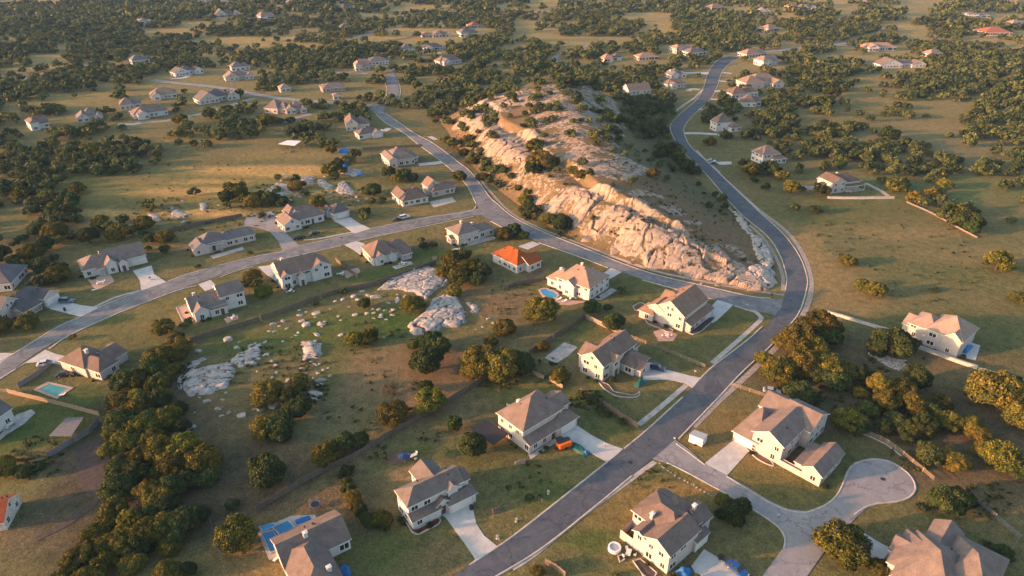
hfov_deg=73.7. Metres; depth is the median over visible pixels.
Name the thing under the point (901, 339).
juniper tree
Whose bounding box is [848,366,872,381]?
juniper tree
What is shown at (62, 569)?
oak tree
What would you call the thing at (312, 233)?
parked car
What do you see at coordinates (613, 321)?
juniper tree
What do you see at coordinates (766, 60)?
house
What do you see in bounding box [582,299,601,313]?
juniper tree
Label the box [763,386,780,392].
parked car
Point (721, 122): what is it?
house
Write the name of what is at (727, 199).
kerb
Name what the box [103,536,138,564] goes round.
oak tree
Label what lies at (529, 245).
driveway
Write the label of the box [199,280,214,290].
driveway
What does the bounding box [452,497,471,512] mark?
garage door
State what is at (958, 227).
stone wall
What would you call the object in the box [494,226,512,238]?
oak tree
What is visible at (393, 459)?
patio
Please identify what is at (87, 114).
house
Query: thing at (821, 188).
juniper tree
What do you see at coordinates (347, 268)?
fence
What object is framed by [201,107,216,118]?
juniper tree
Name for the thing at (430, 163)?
driveway
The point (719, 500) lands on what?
oak tree
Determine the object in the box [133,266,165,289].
driveway
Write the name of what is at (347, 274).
patio
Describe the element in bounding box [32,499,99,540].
tilled soil
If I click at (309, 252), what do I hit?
kerb
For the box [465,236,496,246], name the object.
patio
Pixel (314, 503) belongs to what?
trampoline
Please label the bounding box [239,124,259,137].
juniper tree
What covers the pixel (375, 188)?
juniper tree
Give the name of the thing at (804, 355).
oak tree
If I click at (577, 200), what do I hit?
hill
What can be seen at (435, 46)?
house
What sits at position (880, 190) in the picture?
garden path
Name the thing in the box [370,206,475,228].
kerb
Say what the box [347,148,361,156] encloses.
juniper tree
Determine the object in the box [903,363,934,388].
juniper tree
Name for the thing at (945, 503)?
juniper tree
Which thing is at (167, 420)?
oak tree
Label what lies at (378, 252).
house
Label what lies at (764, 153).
house
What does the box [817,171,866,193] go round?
house
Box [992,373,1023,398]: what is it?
juniper tree
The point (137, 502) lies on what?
dry tree
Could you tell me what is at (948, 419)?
oak tree
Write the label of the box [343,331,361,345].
oak tree
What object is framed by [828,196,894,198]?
garden wall
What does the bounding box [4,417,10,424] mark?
window
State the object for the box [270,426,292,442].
juniper tree
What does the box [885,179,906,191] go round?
oak tree
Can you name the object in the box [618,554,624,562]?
fire pit
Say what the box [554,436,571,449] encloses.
utility trailer
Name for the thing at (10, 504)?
house
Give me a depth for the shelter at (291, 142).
388.20 m
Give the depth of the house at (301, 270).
243.16 m
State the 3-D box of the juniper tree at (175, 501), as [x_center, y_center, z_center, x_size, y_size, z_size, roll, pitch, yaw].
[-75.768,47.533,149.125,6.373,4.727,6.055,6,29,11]
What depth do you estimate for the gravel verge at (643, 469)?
157.26 m
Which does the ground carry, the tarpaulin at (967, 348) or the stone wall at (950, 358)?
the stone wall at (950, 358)
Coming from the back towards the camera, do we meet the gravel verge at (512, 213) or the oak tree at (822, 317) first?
the gravel verge at (512, 213)
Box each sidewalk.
[94,290,139,306]
[304,232,352,239]
[637,384,687,425]
[710,306,763,363]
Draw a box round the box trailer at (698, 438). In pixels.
[689,430,707,446]
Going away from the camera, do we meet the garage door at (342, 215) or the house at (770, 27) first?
the garage door at (342, 215)
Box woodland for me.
[0,0,1023,575]
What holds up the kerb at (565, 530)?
on the ground
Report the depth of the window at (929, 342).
206.82 m
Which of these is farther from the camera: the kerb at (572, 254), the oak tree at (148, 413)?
the kerb at (572, 254)
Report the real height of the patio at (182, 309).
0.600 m
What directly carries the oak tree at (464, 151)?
on the ground
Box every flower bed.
[402,515,440,534]
[598,381,639,397]
[633,302,644,310]
[633,558,656,575]
[644,318,672,332]
[685,316,714,334]
[744,446,773,465]
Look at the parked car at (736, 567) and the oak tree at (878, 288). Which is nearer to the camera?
the parked car at (736, 567)
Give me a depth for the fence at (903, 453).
165.36 m
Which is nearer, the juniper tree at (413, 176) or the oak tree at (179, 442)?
the oak tree at (179, 442)
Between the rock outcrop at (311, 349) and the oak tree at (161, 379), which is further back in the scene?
the rock outcrop at (311, 349)
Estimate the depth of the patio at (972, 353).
204.25 m
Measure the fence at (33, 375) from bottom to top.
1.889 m
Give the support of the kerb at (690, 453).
on the cul de sac
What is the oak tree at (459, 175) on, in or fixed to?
on the ground
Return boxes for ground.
[0,0,1023,575]
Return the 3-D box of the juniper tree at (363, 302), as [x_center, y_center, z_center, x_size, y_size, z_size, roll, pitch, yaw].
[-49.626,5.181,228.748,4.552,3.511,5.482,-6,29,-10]
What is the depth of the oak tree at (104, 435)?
168.98 m
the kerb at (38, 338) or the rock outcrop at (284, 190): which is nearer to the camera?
the kerb at (38, 338)
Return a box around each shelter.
[49,417,85,442]
[279,140,300,147]
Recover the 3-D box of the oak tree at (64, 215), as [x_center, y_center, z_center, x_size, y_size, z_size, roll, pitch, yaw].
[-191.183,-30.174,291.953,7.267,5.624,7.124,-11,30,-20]
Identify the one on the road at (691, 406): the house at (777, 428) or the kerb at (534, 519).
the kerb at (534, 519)
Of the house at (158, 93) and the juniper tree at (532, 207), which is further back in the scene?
the house at (158, 93)
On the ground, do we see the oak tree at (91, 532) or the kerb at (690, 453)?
the oak tree at (91, 532)
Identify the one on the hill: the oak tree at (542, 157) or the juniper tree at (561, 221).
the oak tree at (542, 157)
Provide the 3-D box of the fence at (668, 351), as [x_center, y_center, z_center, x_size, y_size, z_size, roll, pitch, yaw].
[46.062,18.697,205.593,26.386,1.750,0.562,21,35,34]
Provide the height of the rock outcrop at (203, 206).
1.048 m
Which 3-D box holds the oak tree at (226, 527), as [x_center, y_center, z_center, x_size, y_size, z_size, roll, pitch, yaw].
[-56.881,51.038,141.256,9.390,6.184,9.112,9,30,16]
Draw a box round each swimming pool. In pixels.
[33,381,73,398]
[259,522,274,531]
[261,529,275,553]
[271,519,294,534]
[539,288,558,298]
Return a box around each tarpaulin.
[295,515,310,524]
[337,148,348,154]
[340,564,350,575]
[572,442,588,456]
[634,377,646,387]
[675,566,692,575]
[962,344,973,353]
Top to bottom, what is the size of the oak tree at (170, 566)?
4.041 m
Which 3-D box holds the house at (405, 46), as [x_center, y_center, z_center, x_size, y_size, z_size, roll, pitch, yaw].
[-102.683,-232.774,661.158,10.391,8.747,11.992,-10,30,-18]
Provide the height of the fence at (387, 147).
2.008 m
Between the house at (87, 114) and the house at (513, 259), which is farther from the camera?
the house at (87, 114)
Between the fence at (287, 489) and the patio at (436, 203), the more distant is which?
the patio at (436, 203)
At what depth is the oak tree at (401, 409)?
174.52 m
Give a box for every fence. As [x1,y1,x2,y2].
[6,388,99,415]
[16,360,51,387]
[45,417,99,456]
[154,213,242,234]
[189,260,435,341]
[254,373,487,511]
[335,258,357,277]
[362,144,421,149]
[504,276,544,289]
[513,471,546,504]
[529,314,584,353]
[533,370,543,379]
[545,558,565,575]
[549,376,562,388]
[580,388,637,427]
[585,314,620,331]
[631,335,705,366]
[732,382,764,395]
[864,431,933,479]
[976,499,1020,536]
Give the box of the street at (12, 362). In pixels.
[0,209,484,377]
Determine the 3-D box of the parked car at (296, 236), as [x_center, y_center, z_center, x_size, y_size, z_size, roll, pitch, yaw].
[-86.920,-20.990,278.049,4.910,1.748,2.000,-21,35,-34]
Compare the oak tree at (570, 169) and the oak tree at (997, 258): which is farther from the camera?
the oak tree at (570, 169)
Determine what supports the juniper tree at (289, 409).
on the ground
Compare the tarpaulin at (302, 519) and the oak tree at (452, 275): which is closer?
the tarpaulin at (302, 519)
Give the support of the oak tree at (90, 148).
on the ground
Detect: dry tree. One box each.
[131,498,152,515]
[382,383,396,393]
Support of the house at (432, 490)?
on the ground
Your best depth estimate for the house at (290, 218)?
289.03 m
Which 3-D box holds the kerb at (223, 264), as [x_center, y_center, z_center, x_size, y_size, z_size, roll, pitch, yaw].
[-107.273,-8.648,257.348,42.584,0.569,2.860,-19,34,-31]
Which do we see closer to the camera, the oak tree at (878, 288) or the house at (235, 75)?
the oak tree at (878, 288)
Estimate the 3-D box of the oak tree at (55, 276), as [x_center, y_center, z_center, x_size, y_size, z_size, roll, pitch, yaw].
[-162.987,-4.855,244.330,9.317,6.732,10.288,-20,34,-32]
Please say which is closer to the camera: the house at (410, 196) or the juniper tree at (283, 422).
the juniper tree at (283, 422)
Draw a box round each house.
[0,263,27,291]
[0,286,59,318]
[0,399,15,431]
[0,493,21,530]
[25,115,49,130]
[57,342,127,380]
[76,107,102,122]
[77,241,147,277]
[119,97,140,109]
[128,55,149,63]
[129,104,167,119]
[136,18,152,23]
[149,87,176,100]
[169,65,203,76]
[184,279,245,321]
[189,226,255,255]
[193,89,239,104]
[214,8,239,17]
[223,70,253,81]
[229,61,249,70]
[255,12,274,19]
[263,99,287,113]
[270,252,331,289]
[270,509,351,575]
[276,204,324,232]
[277,83,290,92]
[285,101,306,114]
[320,82,345,92]
[322,203,349,219]
[332,93,341,99]
[337,3,356,7]
[344,113,369,130]
[353,58,369,70]
[354,127,383,139]
[361,239,412,265]
[368,56,388,64]
[380,147,418,167]
[391,186,428,206]
[394,459,477,528]
[399,43,411,51]
[420,43,443,50]
[421,31,431,37]
[421,176,455,196]
[431,30,451,37]
[434,54,461,65]
[445,220,494,245]
[457,28,475,36]
[466,22,480,27]
[491,245,541,273]
[496,389,579,453]
[546,262,610,299]
[577,329,651,381]
[600,53,613,61]
[610,53,621,60]
[620,488,713,573]
[621,82,651,95]
[634,52,658,60]
[638,284,714,331]
[660,78,686,89]
[665,68,686,78]
[669,44,690,53]
[682,47,706,55]
[706,3,723,9]
[710,113,741,131]
[723,86,758,97]
[732,390,845,486]
[736,73,783,88]
[738,48,766,57]
[738,94,761,106]
[751,145,787,163]
[753,55,778,65]
[757,7,769,13]
[758,24,778,31]
[798,4,815,9]
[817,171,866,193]
[860,42,896,50]
[872,57,925,67]
[886,519,1009,575]
[901,311,979,357]
[920,49,942,56]
[962,11,989,17]
[973,26,1012,35]
[1004,19,1023,23]
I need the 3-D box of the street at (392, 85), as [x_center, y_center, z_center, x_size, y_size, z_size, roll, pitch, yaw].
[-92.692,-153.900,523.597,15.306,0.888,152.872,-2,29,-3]
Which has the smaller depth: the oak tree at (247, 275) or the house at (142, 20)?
the oak tree at (247, 275)
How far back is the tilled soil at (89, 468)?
162.70 m
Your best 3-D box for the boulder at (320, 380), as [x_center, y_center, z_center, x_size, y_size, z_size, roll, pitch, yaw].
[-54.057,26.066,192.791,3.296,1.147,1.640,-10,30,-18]
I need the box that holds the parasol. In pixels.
[397,451,410,459]
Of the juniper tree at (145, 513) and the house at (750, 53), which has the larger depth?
the house at (750, 53)
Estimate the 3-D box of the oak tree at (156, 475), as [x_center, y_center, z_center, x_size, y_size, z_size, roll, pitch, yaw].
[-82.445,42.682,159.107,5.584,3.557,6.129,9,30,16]
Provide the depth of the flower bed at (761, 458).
164.52 m
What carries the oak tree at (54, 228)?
on the ground
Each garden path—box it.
[863,434,901,455]
[865,183,889,195]
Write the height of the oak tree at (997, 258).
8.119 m
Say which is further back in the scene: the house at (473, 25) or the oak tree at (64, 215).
the house at (473, 25)
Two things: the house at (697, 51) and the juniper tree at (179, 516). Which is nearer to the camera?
the juniper tree at (179, 516)
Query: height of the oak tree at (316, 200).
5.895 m
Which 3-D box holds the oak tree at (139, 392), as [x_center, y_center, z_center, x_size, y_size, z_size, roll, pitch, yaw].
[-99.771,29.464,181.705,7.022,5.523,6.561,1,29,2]
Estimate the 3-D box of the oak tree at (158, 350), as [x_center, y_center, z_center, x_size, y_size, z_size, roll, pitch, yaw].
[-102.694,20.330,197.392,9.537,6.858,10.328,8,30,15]
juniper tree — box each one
[0,244,12,256]
[10,463,33,478]
[25,222,44,234]
[32,260,49,273]
[34,235,54,248]
[40,262,62,275]
[42,201,60,214]
[43,190,59,198]
[53,192,80,205]
[53,204,75,213]
[77,227,100,243]
[96,473,134,499]
[102,407,137,432]
[102,454,128,474]
[108,368,139,389]
[108,379,126,391]
[115,471,143,491]
[122,459,151,481]
[125,534,151,555]
[137,502,158,518]
[138,357,165,375]
[144,388,172,408]
[150,494,180,515]
[157,473,186,494]
[162,526,186,546]
[167,332,184,341]
[168,505,200,533]
[170,400,188,415]
[172,418,192,432]
[176,468,199,489]
[179,561,197,575]
[182,503,212,525]
[196,465,220,487]
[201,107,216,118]
[217,189,233,201]
[224,498,239,509]
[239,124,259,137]
[246,451,287,489]
[258,410,294,437]
[259,190,276,203]
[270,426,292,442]
[277,385,299,404]
[281,392,311,418]
[293,123,308,133]
[329,171,339,179]
[330,157,344,166]
[333,430,354,450]
[339,464,354,475]
[340,482,356,495]
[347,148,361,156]
[350,430,368,448]
[353,504,367,516]
[357,298,370,307]
[358,207,370,213]
[358,511,372,523]
[362,517,376,527]
[363,182,381,196]
[381,166,395,176]
[395,168,411,178]
[405,337,418,349]
[407,173,418,180]
[407,345,443,373]
[417,380,433,389]
[418,331,443,348]
[432,336,451,354]
[445,415,462,430]
[458,249,471,258]
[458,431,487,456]
[469,271,484,284]
[474,262,492,276]
[507,223,521,236]
[507,350,534,375]
[516,230,529,237]
[518,202,538,214]
[524,160,541,173]
[533,102,544,110]
[551,213,573,229]
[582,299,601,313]
[587,391,599,402]
[602,313,625,330]
[652,150,665,157]
[658,142,675,155]
[670,141,681,147]
[671,151,684,162]
[677,158,694,170]
[687,164,702,173]
[714,508,724,518]
[721,498,742,521]
[728,509,745,527]
[733,496,752,514]
[758,160,779,174]
[782,379,822,405]
[805,364,830,381]
[808,205,823,213]
[813,181,831,195]
[815,324,844,345]
[817,95,832,102]
[821,371,853,391]
[822,83,841,95]
[832,156,847,168]
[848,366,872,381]
[849,422,868,433]
[856,399,881,417]
[866,342,887,356]
[871,326,920,357]
[874,417,893,433]
[878,125,901,139]
[883,410,914,433]
[900,432,914,442]
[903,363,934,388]
[911,410,941,435]
[913,400,941,415]
[916,440,945,465]
[925,484,972,515]
[937,203,955,213]
[952,209,986,226]
[963,220,981,232]
[963,386,983,400]
[987,543,1015,562]
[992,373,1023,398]
[1005,454,1023,480]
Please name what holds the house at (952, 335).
on the ground
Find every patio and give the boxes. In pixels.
[0,410,34,439]
[88,274,114,289]
[176,304,192,322]
[211,247,243,258]
[224,315,238,322]
[258,514,315,559]
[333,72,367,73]
[342,268,359,277]
[383,450,411,464]
[392,261,412,268]
[429,197,455,206]
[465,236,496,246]
[526,269,543,279]
[528,438,556,458]
[541,296,584,304]
[545,342,576,362]
[594,288,616,299]
[653,329,676,340]
[959,343,979,359]
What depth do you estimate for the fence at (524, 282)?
243.91 m
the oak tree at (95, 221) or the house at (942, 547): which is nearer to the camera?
the house at (942, 547)
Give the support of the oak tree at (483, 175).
on the ground
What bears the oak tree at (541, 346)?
on the ground
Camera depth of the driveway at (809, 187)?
331.07 m
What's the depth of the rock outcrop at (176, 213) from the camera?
301.13 m
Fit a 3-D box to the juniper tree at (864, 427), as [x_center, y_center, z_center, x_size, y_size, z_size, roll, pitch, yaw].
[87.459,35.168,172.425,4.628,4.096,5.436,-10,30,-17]
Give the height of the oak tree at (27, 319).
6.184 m
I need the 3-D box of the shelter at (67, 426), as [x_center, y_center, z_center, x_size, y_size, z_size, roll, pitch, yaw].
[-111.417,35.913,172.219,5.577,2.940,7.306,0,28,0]
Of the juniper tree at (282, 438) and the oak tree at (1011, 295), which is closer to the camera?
the juniper tree at (282, 438)
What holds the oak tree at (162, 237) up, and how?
on the ground
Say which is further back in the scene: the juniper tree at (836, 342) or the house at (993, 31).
the house at (993, 31)
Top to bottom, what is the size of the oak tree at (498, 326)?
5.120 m
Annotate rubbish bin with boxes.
[718,553,722,559]
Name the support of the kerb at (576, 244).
on the ground
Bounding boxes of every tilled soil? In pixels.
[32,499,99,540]
[76,438,109,495]
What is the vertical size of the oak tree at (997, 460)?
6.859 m
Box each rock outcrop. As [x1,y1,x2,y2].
[146,213,160,220]
[171,209,189,217]
[177,357,205,389]
[183,362,234,396]
[198,202,207,210]
[230,343,260,367]
[266,182,292,195]
[300,175,313,183]
[300,341,321,345]
[302,341,320,358]
[317,179,332,189]
[335,181,355,194]
[341,168,362,176]
[377,266,449,299]
[407,294,466,334]
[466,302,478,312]
[732,211,752,233]
[746,264,777,288]
[750,234,773,268]
[868,352,911,370]
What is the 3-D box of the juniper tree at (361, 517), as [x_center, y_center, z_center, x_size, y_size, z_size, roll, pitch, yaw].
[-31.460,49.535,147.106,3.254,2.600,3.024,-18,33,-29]
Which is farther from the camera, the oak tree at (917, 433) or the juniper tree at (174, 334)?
the juniper tree at (174, 334)
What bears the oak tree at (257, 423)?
on the ground
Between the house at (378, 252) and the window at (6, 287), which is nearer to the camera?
the window at (6, 287)
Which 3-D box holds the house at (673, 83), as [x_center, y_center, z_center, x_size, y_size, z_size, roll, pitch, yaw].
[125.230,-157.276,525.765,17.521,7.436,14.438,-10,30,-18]
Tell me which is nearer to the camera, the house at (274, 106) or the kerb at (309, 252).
the kerb at (309, 252)
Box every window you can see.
[3,285,11,289]
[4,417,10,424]
[338,541,349,551]
[411,504,418,511]
[423,498,430,505]
[625,366,631,372]
[633,513,641,521]
[645,550,652,560]
[658,550,664,558]
[669,559,676,569]
[756,436,763,443]
[809,474,815,481]
[925,339,934,345]
[928,332,936,337]
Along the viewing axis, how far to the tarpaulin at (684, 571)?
135.40 m
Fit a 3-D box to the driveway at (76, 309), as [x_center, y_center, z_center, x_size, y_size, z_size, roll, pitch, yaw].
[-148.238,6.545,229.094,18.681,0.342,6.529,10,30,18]
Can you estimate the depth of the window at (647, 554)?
137.96 m
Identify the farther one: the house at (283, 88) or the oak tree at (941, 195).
the house at (283, 88)
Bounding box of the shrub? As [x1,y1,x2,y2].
[426,521,433,527]
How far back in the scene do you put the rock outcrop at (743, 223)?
291.51 m
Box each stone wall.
[827,310,888,328]
[906,201,977,237]
[918,345,978,368]
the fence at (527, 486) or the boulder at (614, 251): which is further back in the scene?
the boulder at (614, 251)
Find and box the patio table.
[625,548,631,557]
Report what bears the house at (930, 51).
on the ground
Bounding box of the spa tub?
[608,541,620,554]
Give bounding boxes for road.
[136,98,256,124]
[150,79,372,105]
[342,27,401,41]
[376,36,417,42]
[454,56,806,575]
[552,44,588,64]
[734,31,884,57]
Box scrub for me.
[1,129,1011,556]
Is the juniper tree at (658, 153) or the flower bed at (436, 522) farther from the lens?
the juniper tree at (658, 153)
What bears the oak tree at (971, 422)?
on the ground
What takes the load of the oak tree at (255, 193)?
on the ground
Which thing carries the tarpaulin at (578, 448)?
on the ground
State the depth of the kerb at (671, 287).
242.57 m
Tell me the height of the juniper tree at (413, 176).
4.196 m
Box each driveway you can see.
[0,353,12,362]
[15,350,63,368]
[47,301,98,315]
[118,122,139,124]
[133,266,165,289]
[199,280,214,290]
[244,211,298,250]
[258,265,275,280]
[283,113,312,122]
[334,217,369,232]
[345,241,364,254]
[418,161,441,165]
[441,503,496,558]
[519,242,539,248]
[560,426,621,461]
[604,268,620,278]
[643,369,699,387]
[684,132,716,134]
[685,72,708,74]
[691,549,737,575]
[705,440,748,474]
[709,161,731,164]
[710,300,732,322]
[801,185,813,189]
[856,532,888,558]
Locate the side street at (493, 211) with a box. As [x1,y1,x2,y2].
[370,108,782,314]
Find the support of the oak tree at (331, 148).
on the ground
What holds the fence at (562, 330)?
on the ground
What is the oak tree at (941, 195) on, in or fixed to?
on the ground
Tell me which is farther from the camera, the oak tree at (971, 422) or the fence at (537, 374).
the fence at (537, 374)
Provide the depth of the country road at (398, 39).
733.55 m
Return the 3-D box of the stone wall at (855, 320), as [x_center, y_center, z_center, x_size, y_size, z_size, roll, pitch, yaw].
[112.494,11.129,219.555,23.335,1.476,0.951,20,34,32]
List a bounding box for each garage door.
[46,293,59,305]
[131,257,147,265]
[337,212,347,218]
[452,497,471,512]
[561,420,575,434]
[694,536,707,552]
[735,434,755,451]
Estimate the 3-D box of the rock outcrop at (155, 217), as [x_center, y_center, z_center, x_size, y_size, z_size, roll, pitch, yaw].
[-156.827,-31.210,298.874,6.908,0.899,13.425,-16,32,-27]
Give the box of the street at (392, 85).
[372,68,398,112]
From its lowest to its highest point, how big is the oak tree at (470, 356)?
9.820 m
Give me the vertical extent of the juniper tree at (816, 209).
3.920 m
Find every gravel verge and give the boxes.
[475,174,783,295]
[512,461,656,569]
[666,90,701,122]
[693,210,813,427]
[696,150,760,210]
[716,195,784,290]
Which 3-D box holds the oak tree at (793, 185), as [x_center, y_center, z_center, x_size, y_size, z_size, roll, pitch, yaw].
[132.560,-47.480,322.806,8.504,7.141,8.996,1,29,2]
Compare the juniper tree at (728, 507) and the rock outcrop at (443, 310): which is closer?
the juniper tree at (728, 507)
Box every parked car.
[36,359,55,366]
[55,370,75,377]
[58,297,74,302]
[292,234,304,239]
[308,230,319,235]
[391,216,401,221]
[399,214,409,219]
[650,361,665,371]
[725,558,749,575]
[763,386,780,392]
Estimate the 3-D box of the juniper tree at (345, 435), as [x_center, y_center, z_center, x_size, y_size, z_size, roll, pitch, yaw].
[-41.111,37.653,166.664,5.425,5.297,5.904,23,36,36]
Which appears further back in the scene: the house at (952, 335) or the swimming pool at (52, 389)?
the house at (952, 335)
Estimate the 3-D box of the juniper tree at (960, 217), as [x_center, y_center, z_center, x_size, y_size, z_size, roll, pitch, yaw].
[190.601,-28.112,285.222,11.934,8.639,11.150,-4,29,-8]
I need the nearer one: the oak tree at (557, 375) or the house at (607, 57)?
the oak tree at (557, 375)
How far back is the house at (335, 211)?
296.79 m
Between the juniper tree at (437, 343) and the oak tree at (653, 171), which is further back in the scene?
the oak tree at (653, 171)
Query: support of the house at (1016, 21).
on the ground
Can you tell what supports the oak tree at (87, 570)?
on the ground
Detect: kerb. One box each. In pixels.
[0,317,79,360]
[49,285,196,348]
[99,291,138,306]
[168,251,283,281]
[278,245,340,259]
[299,233,354,245]
[357,216,473,240]
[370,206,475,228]
[377,115,476,203]
[386,113,770,297]
[469,462,607,564]
[495,475,632,575]
[538,242,607,267]
[624,397,682,448]
[642,279,715,299]
[666,462,786,548]
[670,56,787,289]
[676,443,704,464]
[678,58,808,439]
[693,326,762,385]
[726,458,916,515]
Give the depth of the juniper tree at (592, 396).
182.92 m
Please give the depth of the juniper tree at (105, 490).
150.94 m
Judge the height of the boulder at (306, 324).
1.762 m
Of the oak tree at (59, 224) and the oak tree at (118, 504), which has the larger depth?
the oak tree at (59, 224)
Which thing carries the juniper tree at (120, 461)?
on the ground
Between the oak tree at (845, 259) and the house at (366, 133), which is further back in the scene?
the house at (366, 133)
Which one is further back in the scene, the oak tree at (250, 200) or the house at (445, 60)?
the house at (445, 60)
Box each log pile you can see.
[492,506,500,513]
[514,459,525,465]
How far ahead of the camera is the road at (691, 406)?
180.18 m
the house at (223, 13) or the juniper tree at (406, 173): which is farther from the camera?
the house at (223, 13)
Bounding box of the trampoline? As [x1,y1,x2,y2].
[310,500,320,507]
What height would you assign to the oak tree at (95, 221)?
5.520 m
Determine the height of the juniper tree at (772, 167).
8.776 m
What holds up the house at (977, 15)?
on the ground
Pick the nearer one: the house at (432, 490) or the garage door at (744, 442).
the house at (432, 490)
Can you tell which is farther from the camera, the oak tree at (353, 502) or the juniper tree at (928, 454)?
the juniper tree at (928, 454)
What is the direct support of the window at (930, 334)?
in the house at (952, 335)
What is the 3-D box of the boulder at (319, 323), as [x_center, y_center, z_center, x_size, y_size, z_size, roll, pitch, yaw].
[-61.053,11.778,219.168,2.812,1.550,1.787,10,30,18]
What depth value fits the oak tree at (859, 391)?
184.94 m
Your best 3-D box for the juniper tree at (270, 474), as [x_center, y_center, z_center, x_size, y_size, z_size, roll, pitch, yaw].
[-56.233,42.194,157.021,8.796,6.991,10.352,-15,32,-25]
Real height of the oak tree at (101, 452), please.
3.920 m
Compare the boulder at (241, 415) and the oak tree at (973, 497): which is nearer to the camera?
the oak tree at (973, 497)
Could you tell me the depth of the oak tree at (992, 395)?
178.17 m
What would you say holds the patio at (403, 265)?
on the ground
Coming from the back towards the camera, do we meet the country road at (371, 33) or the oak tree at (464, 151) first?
the country road at (371, 33)
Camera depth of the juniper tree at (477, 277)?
240.75 m
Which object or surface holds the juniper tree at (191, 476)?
on the ground
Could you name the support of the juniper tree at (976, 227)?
on the ground
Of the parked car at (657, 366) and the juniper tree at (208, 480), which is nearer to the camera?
the juniper tree at (208, 480)
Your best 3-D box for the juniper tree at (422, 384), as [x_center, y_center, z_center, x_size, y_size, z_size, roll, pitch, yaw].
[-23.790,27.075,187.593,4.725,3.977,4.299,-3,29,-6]
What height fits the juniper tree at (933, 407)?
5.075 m
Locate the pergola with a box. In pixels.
[471,420,507,451]
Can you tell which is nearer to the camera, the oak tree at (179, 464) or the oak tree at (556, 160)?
the oak tree at (179, 464)
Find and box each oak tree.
[0,315,13,332]
[0,454,16,477]
[9,186,31,196]
[14,311,39,329]
[15,242,47,260]
[38,222,68,236]
[39,197,54,205]
[41,264,70,283]
[46,221,66,231]
[50,564,81,575]
[55,210,73,221]
[60,543,95,574]
[67,183,86,193]
[70,562,107,575]
[76,522,111,544]
[78,143,99,153]
[79,543,116,569]
[90,215,110,226]
[92,532,118,549]
[94,511,119,529]
[96,442,118,459]
[97,494,128,520]
[100,425,117,441]
[103,223,132,239]
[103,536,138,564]
[104,391,133,412]
[106,522,142,548]
[109,427,144,452]
[115,507,143,528]
[115,552,148,575]
[118,419,143,436]
[123,396,151,417]
[123,444,151,464]
[124,388,150,405]
[125,370,151,390]
[125,407,162,433]
[126,516,161,546]
[130,478,160,503]
[131,215,154,229]
[135,426,169,445]
[139,345,175,370]
[140,484,172,511]
[141,434,170,464]
[142,371,169,391]
[144,510,179,541]
[145,462,166,480]
[147,387,173,403]
[148,404,182,429]
[149,318,174,335]
[151,559,181,575]
[153,230,175,243]
[153,451,177,471]
[155,533,183,557]
[156,450,196,474]
[160,335,192,359]
[161,362,182,376]
[161,431,204,460]
[171,113,187,122]
[183,442,223,472]
[212,512,257,553]
[222,181,240,190]
[231,185,247,197]
[242,194,260,206]
[242,268,262,282]
[249,192,261,196]
[249,378,286,409]
[249,415,280,440]
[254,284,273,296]
[256,113,274,126]
[287,180,302,189]
[288,372,308,389]
[308,194,325,206]
[310,439,342,467]
[320,163,338,174]
[325,144,336,152]
[340,477,353,487]
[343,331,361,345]
[344,488,361,502]
[347,497,363,510]
[358,337,367,345]
[360,328,378,343]
[372,508,392,527]
[374,399,408,428]
[391,173,403,182]
[400,295,426,312]
[415,386,447,414]
[434,266,448,277]
[439,136,449,142]
[439,249,466,267]
[442,262,457,274]
[445,137,459,147]
[445,283,461,295]
[447,267,468,285]
[451,170,466,180]
[453,257,481,277]
[458,148,468,155]
[458,361,480,376]
[460,344,496,377]
[462,134,475,141]
[467,156,480,164]
[475,172,488,179]
[483,335,498,345]
[485,347,522,383]
[491,318,516,335]
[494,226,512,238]
[516,194,533,203]
[523,296,560,321]
[525,138,544,149]
[525,148,555,167]
[529,564,546,575]
[535,340,549,350]
[538,212,554,224]
[549,157,559,164]
[549,366,570,383]
[566,165,577,173]
[573,169,585,178]
[646,167,659,177]
[702,136,716,145]
[714,493,731,506]
[741,161,759,175]
[753,351,772,363]
[758,355,795,383]
[770,334,791,349]
[774,170,789,179]
[777,322,817,351]
[783,179,800,192]
[787,348,818,377]
[794,309,844,344]
[798,334,829,355]
[807,348,847,374]
[811,517,872,572]
[825,362,858,380]
[830,407,869,431]
[838,254,858,265]
[852,278,868,289]
[852,386,869,398]
[863,281,888,297]
[865,371,896,392]
[867,557,889,575]
[872,389,901,411]
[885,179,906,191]
[889,376,918,394]
[895,390,929,414]
[905,191,924,202]
[906,423,921,437]
[924,186,940,197]
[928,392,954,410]
[932,194,947,198]
[934,410,966,431]
[935,177,954,187]
[941,447,973,471]
[949,485,977,508]
[952,204,971,214]
[960,414,988,434]
[962,424,993,441]
[964,368,1023,411]
[970,439,999,456]
[975,439,1023,473]
[982,249,1017,271]
[1000,401,1023,429]
[1006,291,1023,304]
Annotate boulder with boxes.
[223,336,232,341]
[231,357,241,363]
[237,412,245,417]
[268,402,278,408]
[302,322,310,327]
[308,391,322,396]
[312,310,320,314]
[315,378,325,382]
[317,321,325,325]
[370,295,382,298]
[581,237,591,241]
[610,248,619,254]
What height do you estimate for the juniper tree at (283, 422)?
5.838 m
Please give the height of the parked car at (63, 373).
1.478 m
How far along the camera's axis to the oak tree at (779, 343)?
206.04 m
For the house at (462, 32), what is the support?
on the ground
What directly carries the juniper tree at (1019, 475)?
on the ground
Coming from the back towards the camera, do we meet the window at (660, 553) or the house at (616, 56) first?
the house at (616, 56)
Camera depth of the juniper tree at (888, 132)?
398.07 m
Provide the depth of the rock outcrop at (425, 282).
243.23 m
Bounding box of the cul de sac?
[651,440,914,575]
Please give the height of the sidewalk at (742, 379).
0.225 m
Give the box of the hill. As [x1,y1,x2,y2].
[435,80,776,292]
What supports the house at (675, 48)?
on the ground
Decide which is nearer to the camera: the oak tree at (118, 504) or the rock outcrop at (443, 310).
the oak tree at (118, 504)

